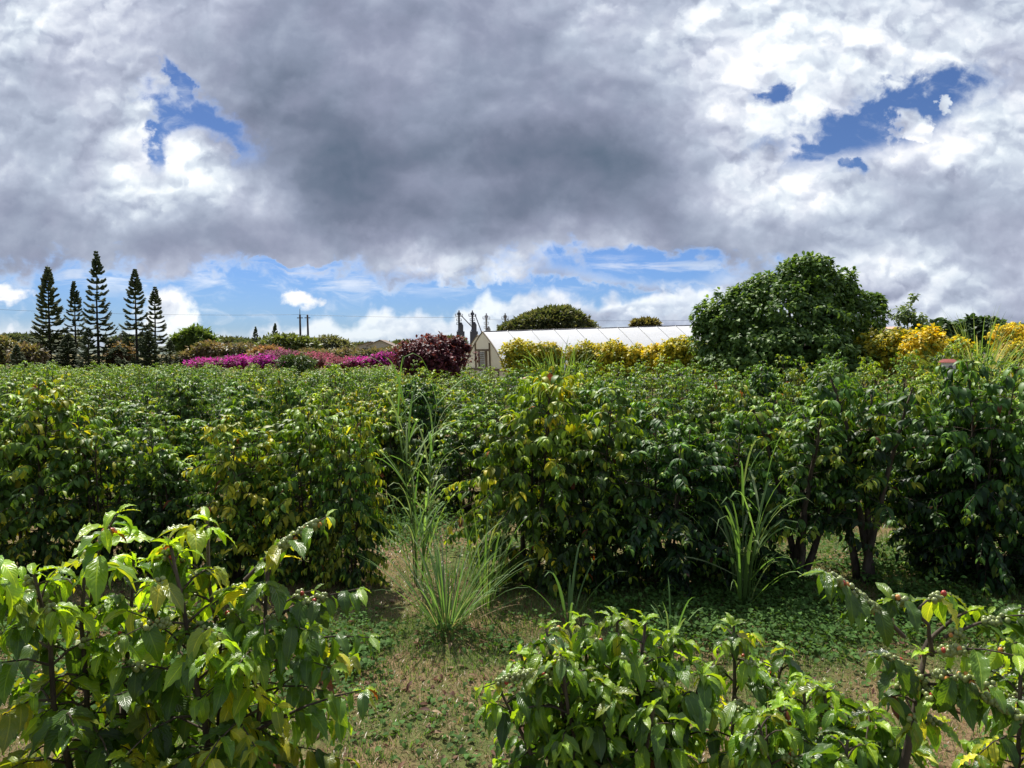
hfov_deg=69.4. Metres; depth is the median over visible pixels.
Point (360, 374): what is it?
coffee shrub
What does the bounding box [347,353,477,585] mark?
tall grass
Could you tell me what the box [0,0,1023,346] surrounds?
sky
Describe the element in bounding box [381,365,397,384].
coffee shrub
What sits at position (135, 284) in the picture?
norfolk pine
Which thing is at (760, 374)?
coffee shrub
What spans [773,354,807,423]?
coffee shrub
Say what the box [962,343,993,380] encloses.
coffee shrub
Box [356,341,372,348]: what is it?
house
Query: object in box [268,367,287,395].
coffee shrub
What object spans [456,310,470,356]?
utility pole
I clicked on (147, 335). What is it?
norfolk pine
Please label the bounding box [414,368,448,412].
coffee shrub
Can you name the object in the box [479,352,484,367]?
door
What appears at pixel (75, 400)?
coffee shrub
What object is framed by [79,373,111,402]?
coffee shrub
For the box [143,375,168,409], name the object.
coffee shrub
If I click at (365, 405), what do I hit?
coffee shrub
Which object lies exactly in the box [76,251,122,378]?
norfolk pine
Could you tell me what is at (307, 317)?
utility pole
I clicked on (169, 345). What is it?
norfolk pine
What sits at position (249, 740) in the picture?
coffee shrub
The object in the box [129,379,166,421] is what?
coffee shrub
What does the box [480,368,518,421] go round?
coffee shrub
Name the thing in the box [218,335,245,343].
distant tree
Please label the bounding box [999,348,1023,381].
coffee shrub
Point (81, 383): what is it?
coffee shrub
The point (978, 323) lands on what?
leafy tree
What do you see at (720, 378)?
coffee shrub
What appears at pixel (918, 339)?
yellow bush
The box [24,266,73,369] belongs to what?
norfolk pine
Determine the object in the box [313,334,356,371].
spreading tree
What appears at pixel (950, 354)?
coffee shrub
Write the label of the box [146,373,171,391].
coffee shrub
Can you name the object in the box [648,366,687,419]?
coffee shrub
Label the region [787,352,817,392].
coffee shrub
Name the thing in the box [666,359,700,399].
coffee shrub
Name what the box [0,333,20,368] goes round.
dry bush
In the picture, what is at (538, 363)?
cane grass
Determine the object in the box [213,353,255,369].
flowering bush
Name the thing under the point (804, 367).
coffee shrub
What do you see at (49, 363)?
coffee shrub
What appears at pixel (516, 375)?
coffee shrub
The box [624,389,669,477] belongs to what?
coffee shrub
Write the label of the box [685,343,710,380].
yellow bush
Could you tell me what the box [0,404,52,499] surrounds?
coffee shrub
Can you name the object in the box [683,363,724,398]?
coffee shrub
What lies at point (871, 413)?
coffee shrub
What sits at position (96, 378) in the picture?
coffee shrub
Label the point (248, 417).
coffee shrub
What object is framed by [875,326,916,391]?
yellow bush
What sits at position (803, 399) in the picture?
coffee shrub
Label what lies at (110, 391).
coffee shrub
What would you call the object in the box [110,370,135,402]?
coffee shrub
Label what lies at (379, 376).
coffee shrub
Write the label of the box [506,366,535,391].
coffee shrub
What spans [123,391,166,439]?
coffee shrub
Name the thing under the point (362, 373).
coffee shrub
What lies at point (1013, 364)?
coffee shrub
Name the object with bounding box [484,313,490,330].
grain tower
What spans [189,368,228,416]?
coffee shrub
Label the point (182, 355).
dry bush
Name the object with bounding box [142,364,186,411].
coffee shrub
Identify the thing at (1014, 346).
yellow bush
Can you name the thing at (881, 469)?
coffee shrub
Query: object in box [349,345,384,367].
dry bush
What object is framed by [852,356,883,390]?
coffee shrub
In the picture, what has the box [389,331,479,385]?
purple bush
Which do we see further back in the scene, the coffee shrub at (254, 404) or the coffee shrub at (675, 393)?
the coffee shrub at (675, 393)
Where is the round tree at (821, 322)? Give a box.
[686,250,891,403]
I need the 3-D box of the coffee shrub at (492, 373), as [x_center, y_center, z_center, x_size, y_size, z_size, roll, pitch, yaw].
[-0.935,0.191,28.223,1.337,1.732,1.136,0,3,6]
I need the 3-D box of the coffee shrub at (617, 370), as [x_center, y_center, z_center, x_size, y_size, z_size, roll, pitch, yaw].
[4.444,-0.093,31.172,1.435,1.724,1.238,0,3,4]
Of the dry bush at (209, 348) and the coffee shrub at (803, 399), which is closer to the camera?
the coffee shrub at (803, 399)
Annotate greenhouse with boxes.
[460,335,478,378]
[461,325,871,390]
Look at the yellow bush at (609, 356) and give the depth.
32.02 m
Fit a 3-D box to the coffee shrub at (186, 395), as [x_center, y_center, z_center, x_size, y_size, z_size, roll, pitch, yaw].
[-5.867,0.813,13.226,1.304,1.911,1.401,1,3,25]
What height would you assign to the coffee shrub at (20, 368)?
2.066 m
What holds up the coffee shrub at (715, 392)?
on the ground at (482, 744)
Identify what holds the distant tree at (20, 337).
on the ground at (482, 744)
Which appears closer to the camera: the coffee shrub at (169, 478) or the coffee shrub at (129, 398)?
the coffee shrub at (169, 478)
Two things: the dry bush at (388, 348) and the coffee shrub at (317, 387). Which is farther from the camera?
the dry bush at (388, 348)
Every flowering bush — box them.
[182,357,223,373]
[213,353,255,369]
[248,353,283,378]
[263,347,298,373]
[295,351,336,370]
[322,355,358,378]
[345,355,381,376]
[367,351,396,370]
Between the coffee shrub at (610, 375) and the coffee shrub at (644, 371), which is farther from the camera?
the coffee shrub at (644, 371)
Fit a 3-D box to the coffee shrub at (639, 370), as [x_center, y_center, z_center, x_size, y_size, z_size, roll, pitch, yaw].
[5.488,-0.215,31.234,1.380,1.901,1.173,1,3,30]
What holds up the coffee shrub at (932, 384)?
on the ground at (482, 744)
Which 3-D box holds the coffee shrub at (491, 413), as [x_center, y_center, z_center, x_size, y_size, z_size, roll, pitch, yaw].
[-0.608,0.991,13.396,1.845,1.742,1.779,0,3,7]
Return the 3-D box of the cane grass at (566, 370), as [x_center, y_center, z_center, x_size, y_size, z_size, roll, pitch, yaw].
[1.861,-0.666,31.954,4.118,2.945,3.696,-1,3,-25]
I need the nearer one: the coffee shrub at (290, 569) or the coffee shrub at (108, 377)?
the coffee shrub at (290, 569)
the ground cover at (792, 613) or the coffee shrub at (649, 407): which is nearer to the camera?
the ground cover at (792, 613)
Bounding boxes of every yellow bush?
[498,337,540,376]
[527,340,566,372]
[565,338,602,378]
[590,337,627,376]
[619,341,644,378]
[640,342,666,397]
[653,335,694,396]
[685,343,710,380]
[850,327,898,385]
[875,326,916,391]
[897,322,955,377]
[945,334,975,363]
[983,321,1023,355]
[997,335,1023,374]
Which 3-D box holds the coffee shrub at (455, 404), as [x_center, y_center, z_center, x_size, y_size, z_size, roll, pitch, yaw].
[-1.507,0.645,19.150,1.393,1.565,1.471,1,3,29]
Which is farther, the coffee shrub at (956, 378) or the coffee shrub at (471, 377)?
the coffee shrub at (471, 377)
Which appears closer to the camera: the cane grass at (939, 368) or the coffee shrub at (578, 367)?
the cane grass at (939, 368)
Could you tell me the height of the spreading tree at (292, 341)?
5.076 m
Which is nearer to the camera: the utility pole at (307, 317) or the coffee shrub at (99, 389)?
the coffee shrub at (99, 389)
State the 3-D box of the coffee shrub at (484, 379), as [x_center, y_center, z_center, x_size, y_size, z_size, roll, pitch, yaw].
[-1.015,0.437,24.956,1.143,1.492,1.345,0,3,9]
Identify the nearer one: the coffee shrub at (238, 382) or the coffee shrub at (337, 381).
the coffee shrub at (337, 381)
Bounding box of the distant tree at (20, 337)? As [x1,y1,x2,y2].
[0,331,47,344]
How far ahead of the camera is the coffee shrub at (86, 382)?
30.62 m
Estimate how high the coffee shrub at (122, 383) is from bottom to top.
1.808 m
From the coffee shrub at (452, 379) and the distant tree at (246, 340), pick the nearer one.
the coffee shrub at (452, 379)
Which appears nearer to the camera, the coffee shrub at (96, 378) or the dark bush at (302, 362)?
the coffee shrub at (96, 378)
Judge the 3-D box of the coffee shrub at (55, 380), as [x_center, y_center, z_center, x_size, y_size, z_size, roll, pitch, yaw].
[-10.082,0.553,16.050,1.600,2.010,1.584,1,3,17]
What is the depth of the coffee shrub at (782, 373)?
25.01 m
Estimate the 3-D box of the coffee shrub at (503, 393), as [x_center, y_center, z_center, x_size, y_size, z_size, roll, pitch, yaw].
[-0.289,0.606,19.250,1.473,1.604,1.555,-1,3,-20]
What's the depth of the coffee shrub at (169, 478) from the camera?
7.27 m
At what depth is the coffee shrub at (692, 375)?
22.13 m
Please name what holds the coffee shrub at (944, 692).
on the ground at (482, 744)
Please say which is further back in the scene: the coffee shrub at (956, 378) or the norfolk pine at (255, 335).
the norfolk pine at (255, 335)
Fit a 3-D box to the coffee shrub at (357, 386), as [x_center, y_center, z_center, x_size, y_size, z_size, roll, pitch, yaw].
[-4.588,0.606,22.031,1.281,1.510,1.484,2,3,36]
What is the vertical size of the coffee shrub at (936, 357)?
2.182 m
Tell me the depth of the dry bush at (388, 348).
63.28 m
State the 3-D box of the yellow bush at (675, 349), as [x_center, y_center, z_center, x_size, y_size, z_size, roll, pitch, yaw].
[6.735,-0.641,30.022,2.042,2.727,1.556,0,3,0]
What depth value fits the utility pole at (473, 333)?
238.83 m
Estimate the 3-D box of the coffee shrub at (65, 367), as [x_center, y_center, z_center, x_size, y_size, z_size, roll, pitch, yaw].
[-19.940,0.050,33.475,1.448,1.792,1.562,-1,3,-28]
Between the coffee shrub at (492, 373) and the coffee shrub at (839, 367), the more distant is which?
the coffee shrub at (492, 373)
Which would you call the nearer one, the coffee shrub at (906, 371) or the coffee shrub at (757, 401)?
the coffee shrub at (757, 401)
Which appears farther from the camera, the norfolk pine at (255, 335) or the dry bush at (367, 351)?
the norfolk pine at (255, 335)
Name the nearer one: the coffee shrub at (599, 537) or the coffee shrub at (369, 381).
the coffee shrub at (599, 537)
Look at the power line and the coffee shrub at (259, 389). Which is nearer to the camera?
the coffee shrub at (259, 389)
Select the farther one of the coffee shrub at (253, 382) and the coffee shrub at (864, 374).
the coffee shrub at (253, 382)
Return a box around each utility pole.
[297,315,302,335]
[305,315,309,371]
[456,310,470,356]
[469,310,481,343]
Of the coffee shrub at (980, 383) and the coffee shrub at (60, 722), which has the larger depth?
the coffee shrub at (980, 383)
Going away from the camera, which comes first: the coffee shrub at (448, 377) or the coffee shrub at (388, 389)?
the coffee shrub at (388, 389)
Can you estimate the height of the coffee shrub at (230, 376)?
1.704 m
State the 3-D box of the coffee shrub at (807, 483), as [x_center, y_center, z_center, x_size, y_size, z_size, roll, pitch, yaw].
[2.884,1.014,7.095,1.603,1.757,1.323,0,3,5]
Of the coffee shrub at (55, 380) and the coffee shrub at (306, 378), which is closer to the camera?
the coffee shrub at (55, 380)
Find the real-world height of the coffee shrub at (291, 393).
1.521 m
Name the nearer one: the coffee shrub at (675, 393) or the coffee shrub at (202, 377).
the coffee shrub at (675, 393)
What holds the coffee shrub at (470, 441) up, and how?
on the ground at (482, 744)
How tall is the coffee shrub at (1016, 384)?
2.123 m
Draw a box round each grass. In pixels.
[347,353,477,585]
[350,509,535,639]
[460,495,526,609]
[506,349,572,376]
[519,340,593,385]
[522,541,617,623]
[525,343,610,385]
[647,578,700,635]
[661,426,846,607]
[890,324,1023,385]
[893,340,998,406]
[937,355,1022,397]
[946,307,1017,362]
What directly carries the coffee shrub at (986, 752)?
on the ground at (482, 744)
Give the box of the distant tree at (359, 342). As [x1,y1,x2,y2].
[353,341,369,345]
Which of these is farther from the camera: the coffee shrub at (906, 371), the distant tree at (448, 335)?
the distant tree at (448, 335)
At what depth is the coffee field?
42.35 m
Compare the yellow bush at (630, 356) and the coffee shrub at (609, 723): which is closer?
the coffee shrub at (609, 723)
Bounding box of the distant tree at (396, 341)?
[389,338,418,345]
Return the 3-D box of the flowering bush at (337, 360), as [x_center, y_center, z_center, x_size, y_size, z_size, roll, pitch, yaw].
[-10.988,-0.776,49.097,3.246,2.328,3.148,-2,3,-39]
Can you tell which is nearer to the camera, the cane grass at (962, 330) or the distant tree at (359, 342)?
the cane grass at (962, 330)
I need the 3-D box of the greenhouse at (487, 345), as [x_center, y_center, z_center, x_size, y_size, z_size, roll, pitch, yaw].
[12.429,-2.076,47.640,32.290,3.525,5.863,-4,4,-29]
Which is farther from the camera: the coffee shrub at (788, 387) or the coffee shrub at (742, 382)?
the coffee shrub at (742, 382)
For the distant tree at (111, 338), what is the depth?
147.70 m
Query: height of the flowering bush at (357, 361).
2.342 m
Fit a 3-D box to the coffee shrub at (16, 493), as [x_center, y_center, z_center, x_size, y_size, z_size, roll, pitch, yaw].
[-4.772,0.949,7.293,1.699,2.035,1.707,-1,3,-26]
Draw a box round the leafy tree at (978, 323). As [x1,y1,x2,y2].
[954,313,1013,357]
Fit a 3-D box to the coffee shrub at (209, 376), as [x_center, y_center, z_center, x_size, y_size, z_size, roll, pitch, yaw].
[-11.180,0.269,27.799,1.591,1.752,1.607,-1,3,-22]
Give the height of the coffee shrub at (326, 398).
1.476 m
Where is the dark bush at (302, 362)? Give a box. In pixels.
[272,352,318,380]
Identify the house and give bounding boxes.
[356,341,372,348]
[366,340,398,348]
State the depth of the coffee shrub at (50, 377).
30.72 m
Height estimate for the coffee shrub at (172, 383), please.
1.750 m
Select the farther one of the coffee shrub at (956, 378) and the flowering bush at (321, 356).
the flowering bush at (321, 356)
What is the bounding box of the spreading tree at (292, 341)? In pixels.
[253,331,321,371]
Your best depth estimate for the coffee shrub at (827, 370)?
18.95 m
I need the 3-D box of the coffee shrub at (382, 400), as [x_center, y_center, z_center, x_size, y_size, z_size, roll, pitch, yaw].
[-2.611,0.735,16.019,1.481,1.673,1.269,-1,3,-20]
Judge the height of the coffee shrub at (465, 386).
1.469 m
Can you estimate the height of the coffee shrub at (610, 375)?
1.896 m
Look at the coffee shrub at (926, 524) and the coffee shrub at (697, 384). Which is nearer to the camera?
the coffee shrub at (926, 524)
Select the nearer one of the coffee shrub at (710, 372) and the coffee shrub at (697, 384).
the coffee shrub at (697, 384)
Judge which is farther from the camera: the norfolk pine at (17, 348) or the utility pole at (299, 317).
the utility pole at (299, 317)
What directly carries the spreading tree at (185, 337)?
on the ground at (482, 744)
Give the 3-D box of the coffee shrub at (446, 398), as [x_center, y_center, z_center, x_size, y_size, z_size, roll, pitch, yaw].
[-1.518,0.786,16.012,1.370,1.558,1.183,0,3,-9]
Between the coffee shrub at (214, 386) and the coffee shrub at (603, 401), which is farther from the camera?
the coffee shrub at (214, 386)
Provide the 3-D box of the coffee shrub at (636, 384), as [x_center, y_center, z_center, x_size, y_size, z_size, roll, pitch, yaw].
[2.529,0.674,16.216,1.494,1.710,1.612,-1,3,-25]
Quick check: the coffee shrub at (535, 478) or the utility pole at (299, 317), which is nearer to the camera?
the coffee shrub at (535, 478)
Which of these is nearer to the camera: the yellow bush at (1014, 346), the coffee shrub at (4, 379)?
the coffee shrub at (4, 379)
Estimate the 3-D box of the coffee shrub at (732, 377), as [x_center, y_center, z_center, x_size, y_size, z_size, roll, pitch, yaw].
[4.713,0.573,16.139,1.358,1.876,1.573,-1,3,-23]
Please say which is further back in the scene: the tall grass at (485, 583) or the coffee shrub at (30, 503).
the coffee shrub at (30, 503)
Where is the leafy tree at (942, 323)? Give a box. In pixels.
[918,317,962,339]
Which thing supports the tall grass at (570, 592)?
on the ground at (482, 744)
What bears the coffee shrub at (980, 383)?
on the ground at (482, 744)
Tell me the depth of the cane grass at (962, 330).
26.66 m
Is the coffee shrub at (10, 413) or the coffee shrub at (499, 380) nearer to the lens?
the coffee shrub at (10, 413)
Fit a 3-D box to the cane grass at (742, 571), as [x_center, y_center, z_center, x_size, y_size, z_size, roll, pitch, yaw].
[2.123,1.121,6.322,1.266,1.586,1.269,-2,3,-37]
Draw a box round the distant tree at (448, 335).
[435,333,469,343]
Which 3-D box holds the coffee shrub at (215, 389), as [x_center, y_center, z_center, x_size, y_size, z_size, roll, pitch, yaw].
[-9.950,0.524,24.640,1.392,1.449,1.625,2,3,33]
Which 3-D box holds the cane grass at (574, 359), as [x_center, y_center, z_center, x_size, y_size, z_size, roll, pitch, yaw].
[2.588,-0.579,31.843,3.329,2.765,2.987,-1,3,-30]
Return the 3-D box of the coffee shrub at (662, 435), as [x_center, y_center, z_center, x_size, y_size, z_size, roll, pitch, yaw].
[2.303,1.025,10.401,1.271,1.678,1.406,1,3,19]
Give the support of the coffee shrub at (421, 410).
on the ground at (482, 744)
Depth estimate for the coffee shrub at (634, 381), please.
18.82 m
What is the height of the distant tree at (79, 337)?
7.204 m
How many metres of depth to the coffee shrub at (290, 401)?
13.02 m
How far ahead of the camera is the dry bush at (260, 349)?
63.26 m
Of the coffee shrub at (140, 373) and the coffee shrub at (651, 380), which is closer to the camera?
the coffee shrub at (651, 380)
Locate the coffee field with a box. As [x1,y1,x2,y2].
[0,360,459,391]
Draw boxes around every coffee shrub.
[0,361,41,405]
[0,365,30,401]
[0,370,44,409]
[0,373,21,418]
[0,378,119,582]
[0,382,54,436]
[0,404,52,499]
[0,417,34,543]
[0,503,236,767]
[5,402,179,576]
[16,363,80,424]
[28,365,51,390]
[36,361,55,389]
[40,385,94,434]
[49,373,74,390]
[51,368,83,395]
[60,366,88,388]
[65,381,98,418]
[67,373,91,397]
[67,378,107,416]
[67,381,126,425]
[70,395,139,507]
[75,374,94,394]
[78,367,139,426]
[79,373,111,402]
[86,370,106,394]
[94,506,379,767]
[95,366,119,398]
[95,400,161,454]
[104,368,140,405]
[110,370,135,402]
[110,379,151,423]
[111,427,226,576]
[117,411,224,506]
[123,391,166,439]
[129,364,153,396]
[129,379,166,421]
[136,369,175,423]
[136,371,161,390]
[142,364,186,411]
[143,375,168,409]
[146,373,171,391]
[147,376,217,467]
[156,376,216,440]
[173,414,301,592]
[180,365,205,387]
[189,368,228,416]
[192,367,214,382]
[192,379,292,467]
[194,395,285,508]
[196,381,218,416]
[199,378,228,415]
[200,368,231,407]
[209,386,249,434]
[212,376,230,398]
[217,372,264,409]
[222,367,239,387]
[223,373,258,402]
[228,366,261,397]
[230,378,270,422]
[239,364,264,398]
[242,362,269,396]
[243,403,383,588]
[259,374,289,404]
[261,375,317,466]
[261,386,385,517]
[262,368,301,429]
[266,370,290,389]
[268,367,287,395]
[274,387,312,432]
[275,385,316,419]
[295,369,316,390]
[299,370,333,409]
[300,373,327,400]
[301,407,401,592]
[305,374,340,407]
[313,363,363,423]
[313,383,353,410]
[323,362,340,385]
[325,367,361,407]
[335,393,382,469]
[340,379,378,414]
[347,367,370,394]
[347,370,390,424]
[351,367,368,387]
[351,390,440,516]
[360,370,381,402]
[362,368,392,407]
[369,379,417,443]
[371,380,410,417]
[377,368,396,387]
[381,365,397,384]
[384,368,410,399]
[389,377,457,469]
[395,378,430,417]
[405,360,435,384]
[405,405,529,514]
[414,366,443,395]
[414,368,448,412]
[418,385,460,439]
[427,391,507,476]
[429,378,463,416]
[432,370,457,407]
[437,379,475,423]
[441,365,607,599]
[448,372,486,426]
[448,375,476,403]
[452,363,476,395]
[458,368,486,396]
[467,375,491,406]
[473,381,513,432]
[474,606,728,767]
[476,364,493,391]
[476,366,503,399]
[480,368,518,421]
[480,377,517,421]
[489,370,510,403]
[497,383,558,473]
[500,359,531,404]
[503,381,573,514]
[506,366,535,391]
[525,363,540,376]
[527,383,670,598]
[532,358,556,379]
[558,360,608,414]
[560,369,592,413]
[561,374,606,424]
[570,361,593,385]
[577,359,595,384]
[577,376,659,503]
[585,398,752,599]
[596,361,629,400]
[601,363,625,389]
[606,367,648,408]
[608,362,626,380]
[610,376,651,433]
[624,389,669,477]
[625,363,658,401]
[627,358,651,388]
[629,360,661,392]
[631,362,674,415]
[645,398,716,512]
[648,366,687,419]
[651,355,679,395]
[655,363,707,432]
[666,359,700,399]
[666,363,703,405]
[667,411,807,587]
[679,369,715,410]
[682,381,734,475]
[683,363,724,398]
[685,357,712,391]
[688,612,808,767]
[699,368,750,430]
[708,368,740,406]
[709,672,938,767]
[715,384,809,518]
[727,366,777,403]
[732,361,754,394]
[735,396,893,582]
[736,364,792,456]
[744,361,775,396]
[767,366,803,421]
[769,371,953,583]
[770,362,792,393]
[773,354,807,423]
[781,356,812,401]
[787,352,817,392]
[787,389,870,511]
[792,363,861,421]
[799,568,1023,767]
[801,358,862,425]
[802,359,852,406]
[822,350,855,382]
[847,357,894,430]
[850,361,895,427]
[851,377,909,470]
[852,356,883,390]
[871,392,957,507]
[882,351,920,396]
[884,394,1021,584]
[887,359,1023,603]
[893,349,935,394]
[893,368,938,394]
[916,375,954,420]
[921,343,960,393]
[928,336,974,393]
[950,381,1015,486]
[951,376,1023,588]
[951,604,1023,767]
[953,355,993,392]
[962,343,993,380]
[966,376,1016,403]
[978,354,1004,388]
[994,361,1023,396]
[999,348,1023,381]
[1006,375,1023,414]
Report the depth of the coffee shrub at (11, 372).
24.76 m
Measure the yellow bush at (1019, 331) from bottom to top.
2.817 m
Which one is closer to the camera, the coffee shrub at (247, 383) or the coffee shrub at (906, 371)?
the coffee shrub at (906, 371)
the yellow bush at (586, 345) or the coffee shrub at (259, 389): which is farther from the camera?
the yellow bush at (586, 345)
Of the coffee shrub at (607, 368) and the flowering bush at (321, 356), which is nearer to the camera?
the coffee shrub at (607, 368)
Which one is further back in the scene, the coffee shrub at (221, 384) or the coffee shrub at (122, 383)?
the coffee shrub at (221, 384)
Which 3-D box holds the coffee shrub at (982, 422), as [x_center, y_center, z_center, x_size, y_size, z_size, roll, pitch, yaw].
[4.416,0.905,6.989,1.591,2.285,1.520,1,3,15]
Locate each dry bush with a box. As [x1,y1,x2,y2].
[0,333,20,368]
[1,341,50,367]
[101,340,135,368]
[168,350,196,373]
[183,339,225,371]
[218,341,258,371]
[243,343,286,356]
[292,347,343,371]
[333,346,359,372]
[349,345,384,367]
[385,343,401,367]
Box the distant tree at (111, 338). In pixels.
[104,334,148,356]
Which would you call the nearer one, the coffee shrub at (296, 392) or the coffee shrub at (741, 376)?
the coffee shrub at (296, 392)
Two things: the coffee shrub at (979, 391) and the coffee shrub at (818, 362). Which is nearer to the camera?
the coffee shrub at (979, 391)
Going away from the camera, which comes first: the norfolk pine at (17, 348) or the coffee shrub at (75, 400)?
the coffee shrub at (75, 400)
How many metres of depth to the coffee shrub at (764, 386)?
13.17 m
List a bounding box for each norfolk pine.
[5,345,29,373]
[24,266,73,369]
[54,333,86,372]
[60,281,93,364]
[74,327,103,374]
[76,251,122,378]
[111,269,160,379]
[130,330,166,381]
[139,287,172,370]
[159,340,178,372]
[251,326,258,343]
[272,323,278,334]
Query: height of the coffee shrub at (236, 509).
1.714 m
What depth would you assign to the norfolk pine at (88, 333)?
60.83 m
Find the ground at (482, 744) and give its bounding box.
[0,354,1023,767]
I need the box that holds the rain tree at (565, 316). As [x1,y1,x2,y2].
[497,303,600,330]
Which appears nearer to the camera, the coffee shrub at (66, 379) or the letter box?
the letter box
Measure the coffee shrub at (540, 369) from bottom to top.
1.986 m
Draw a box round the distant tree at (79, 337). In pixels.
[41,333,87,350]
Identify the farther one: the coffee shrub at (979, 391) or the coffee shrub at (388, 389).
the coffee shrub at (388, 389)
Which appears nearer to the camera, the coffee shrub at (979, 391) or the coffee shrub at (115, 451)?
the coffee shrub at (115, 451)
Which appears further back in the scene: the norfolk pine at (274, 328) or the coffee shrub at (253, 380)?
the norfolk pine at (274, 328)
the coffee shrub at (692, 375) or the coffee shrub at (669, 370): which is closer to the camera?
the coffee shrub at (692, 375)
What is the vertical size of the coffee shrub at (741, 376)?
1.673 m
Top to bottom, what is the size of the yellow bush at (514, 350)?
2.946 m
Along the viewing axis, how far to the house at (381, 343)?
165.78 m
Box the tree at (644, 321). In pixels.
[628,316,663,326]
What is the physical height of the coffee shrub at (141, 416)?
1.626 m
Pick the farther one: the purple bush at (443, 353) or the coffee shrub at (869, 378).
the purple bush at (443, 353)
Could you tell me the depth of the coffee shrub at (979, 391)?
10.44 m
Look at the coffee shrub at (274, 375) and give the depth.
30.65 m
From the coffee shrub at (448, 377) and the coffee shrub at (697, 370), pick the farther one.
the coffee shrub at (448, 377)
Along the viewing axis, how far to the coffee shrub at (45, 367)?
27.86 m
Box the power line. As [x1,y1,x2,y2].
[322,315,458,317]
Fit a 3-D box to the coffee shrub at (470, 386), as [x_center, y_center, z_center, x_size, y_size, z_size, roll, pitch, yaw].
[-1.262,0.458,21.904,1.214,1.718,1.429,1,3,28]
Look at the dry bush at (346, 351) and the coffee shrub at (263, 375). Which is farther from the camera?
the dry bush at (346, 351)
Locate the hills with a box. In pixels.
[48,346,984,353]
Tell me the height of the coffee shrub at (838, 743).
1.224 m
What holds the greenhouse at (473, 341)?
on the ground at (482, 744)
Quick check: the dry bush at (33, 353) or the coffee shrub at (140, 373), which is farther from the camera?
the dry bush at (33, 353)
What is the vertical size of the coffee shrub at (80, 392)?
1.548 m
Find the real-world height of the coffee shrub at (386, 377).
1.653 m
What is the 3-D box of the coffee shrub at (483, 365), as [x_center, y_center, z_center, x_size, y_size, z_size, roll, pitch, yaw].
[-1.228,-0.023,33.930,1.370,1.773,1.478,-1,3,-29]
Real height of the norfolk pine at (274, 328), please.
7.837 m
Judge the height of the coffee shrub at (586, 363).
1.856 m
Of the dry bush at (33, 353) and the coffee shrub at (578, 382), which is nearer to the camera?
the coffee shrub at (578, 382)
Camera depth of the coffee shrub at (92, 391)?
21.79 m
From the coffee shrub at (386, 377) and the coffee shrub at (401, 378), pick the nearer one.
the coffee shrub at (401, 378)
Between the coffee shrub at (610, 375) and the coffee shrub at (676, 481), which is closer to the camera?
the coffee shrub at (676, 481)
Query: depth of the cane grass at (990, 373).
17.53 m
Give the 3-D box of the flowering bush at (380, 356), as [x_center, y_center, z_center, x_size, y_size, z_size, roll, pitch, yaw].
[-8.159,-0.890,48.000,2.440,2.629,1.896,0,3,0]
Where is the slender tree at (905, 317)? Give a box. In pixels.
[885,293,929,382]
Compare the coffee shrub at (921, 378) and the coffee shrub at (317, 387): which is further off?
the coffee shrub at (317, 387)
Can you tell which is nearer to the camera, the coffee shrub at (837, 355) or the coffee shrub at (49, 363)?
the coffee shrub at (837, 355)
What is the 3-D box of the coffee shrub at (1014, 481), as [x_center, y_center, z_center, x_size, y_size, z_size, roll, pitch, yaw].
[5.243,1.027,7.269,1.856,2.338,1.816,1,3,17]
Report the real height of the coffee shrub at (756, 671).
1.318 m
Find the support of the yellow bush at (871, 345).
on the ground at (482, 744)
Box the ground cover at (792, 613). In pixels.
[0,499,1023,767]
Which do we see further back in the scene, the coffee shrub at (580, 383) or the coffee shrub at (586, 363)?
the coffee shrub at (586, 363)
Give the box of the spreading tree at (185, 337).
[164,323,220,355]
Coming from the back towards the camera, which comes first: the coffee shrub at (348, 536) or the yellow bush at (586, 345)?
the yellow bush at (586, 345)
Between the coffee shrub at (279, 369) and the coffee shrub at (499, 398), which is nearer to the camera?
the coffee shrub at (499, 398)
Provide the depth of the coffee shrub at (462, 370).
33.88 m
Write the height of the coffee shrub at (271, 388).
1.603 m
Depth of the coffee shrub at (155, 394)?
18.67 m
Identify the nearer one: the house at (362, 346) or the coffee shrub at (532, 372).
the coffee shrub at (532, 372)
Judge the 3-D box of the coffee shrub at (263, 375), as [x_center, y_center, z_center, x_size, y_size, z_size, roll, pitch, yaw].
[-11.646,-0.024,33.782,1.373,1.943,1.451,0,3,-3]
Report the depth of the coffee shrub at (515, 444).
6.82 m
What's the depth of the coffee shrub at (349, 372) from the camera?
24.94 m
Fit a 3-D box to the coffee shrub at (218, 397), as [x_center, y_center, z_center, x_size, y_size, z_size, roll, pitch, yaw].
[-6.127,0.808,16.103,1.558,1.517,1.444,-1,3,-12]
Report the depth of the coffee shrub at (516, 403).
13.22 m
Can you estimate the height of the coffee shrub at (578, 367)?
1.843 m
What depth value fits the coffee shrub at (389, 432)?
9.99 m
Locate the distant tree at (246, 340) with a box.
[232,337,259,345]
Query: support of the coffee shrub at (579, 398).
on the ground at (482, 744)
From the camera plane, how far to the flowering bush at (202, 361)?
49.36 m
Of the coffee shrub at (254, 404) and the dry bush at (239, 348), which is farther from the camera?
the dry bush at (239, 348)
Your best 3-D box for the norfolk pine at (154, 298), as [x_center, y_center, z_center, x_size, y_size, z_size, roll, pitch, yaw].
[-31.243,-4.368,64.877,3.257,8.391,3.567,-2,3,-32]
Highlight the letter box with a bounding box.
[939,359,958,380]
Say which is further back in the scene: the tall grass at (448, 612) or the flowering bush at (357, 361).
the flowering bush at (357, 361)
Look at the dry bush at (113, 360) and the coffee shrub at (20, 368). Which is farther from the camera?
the dry bush at (113, 360)

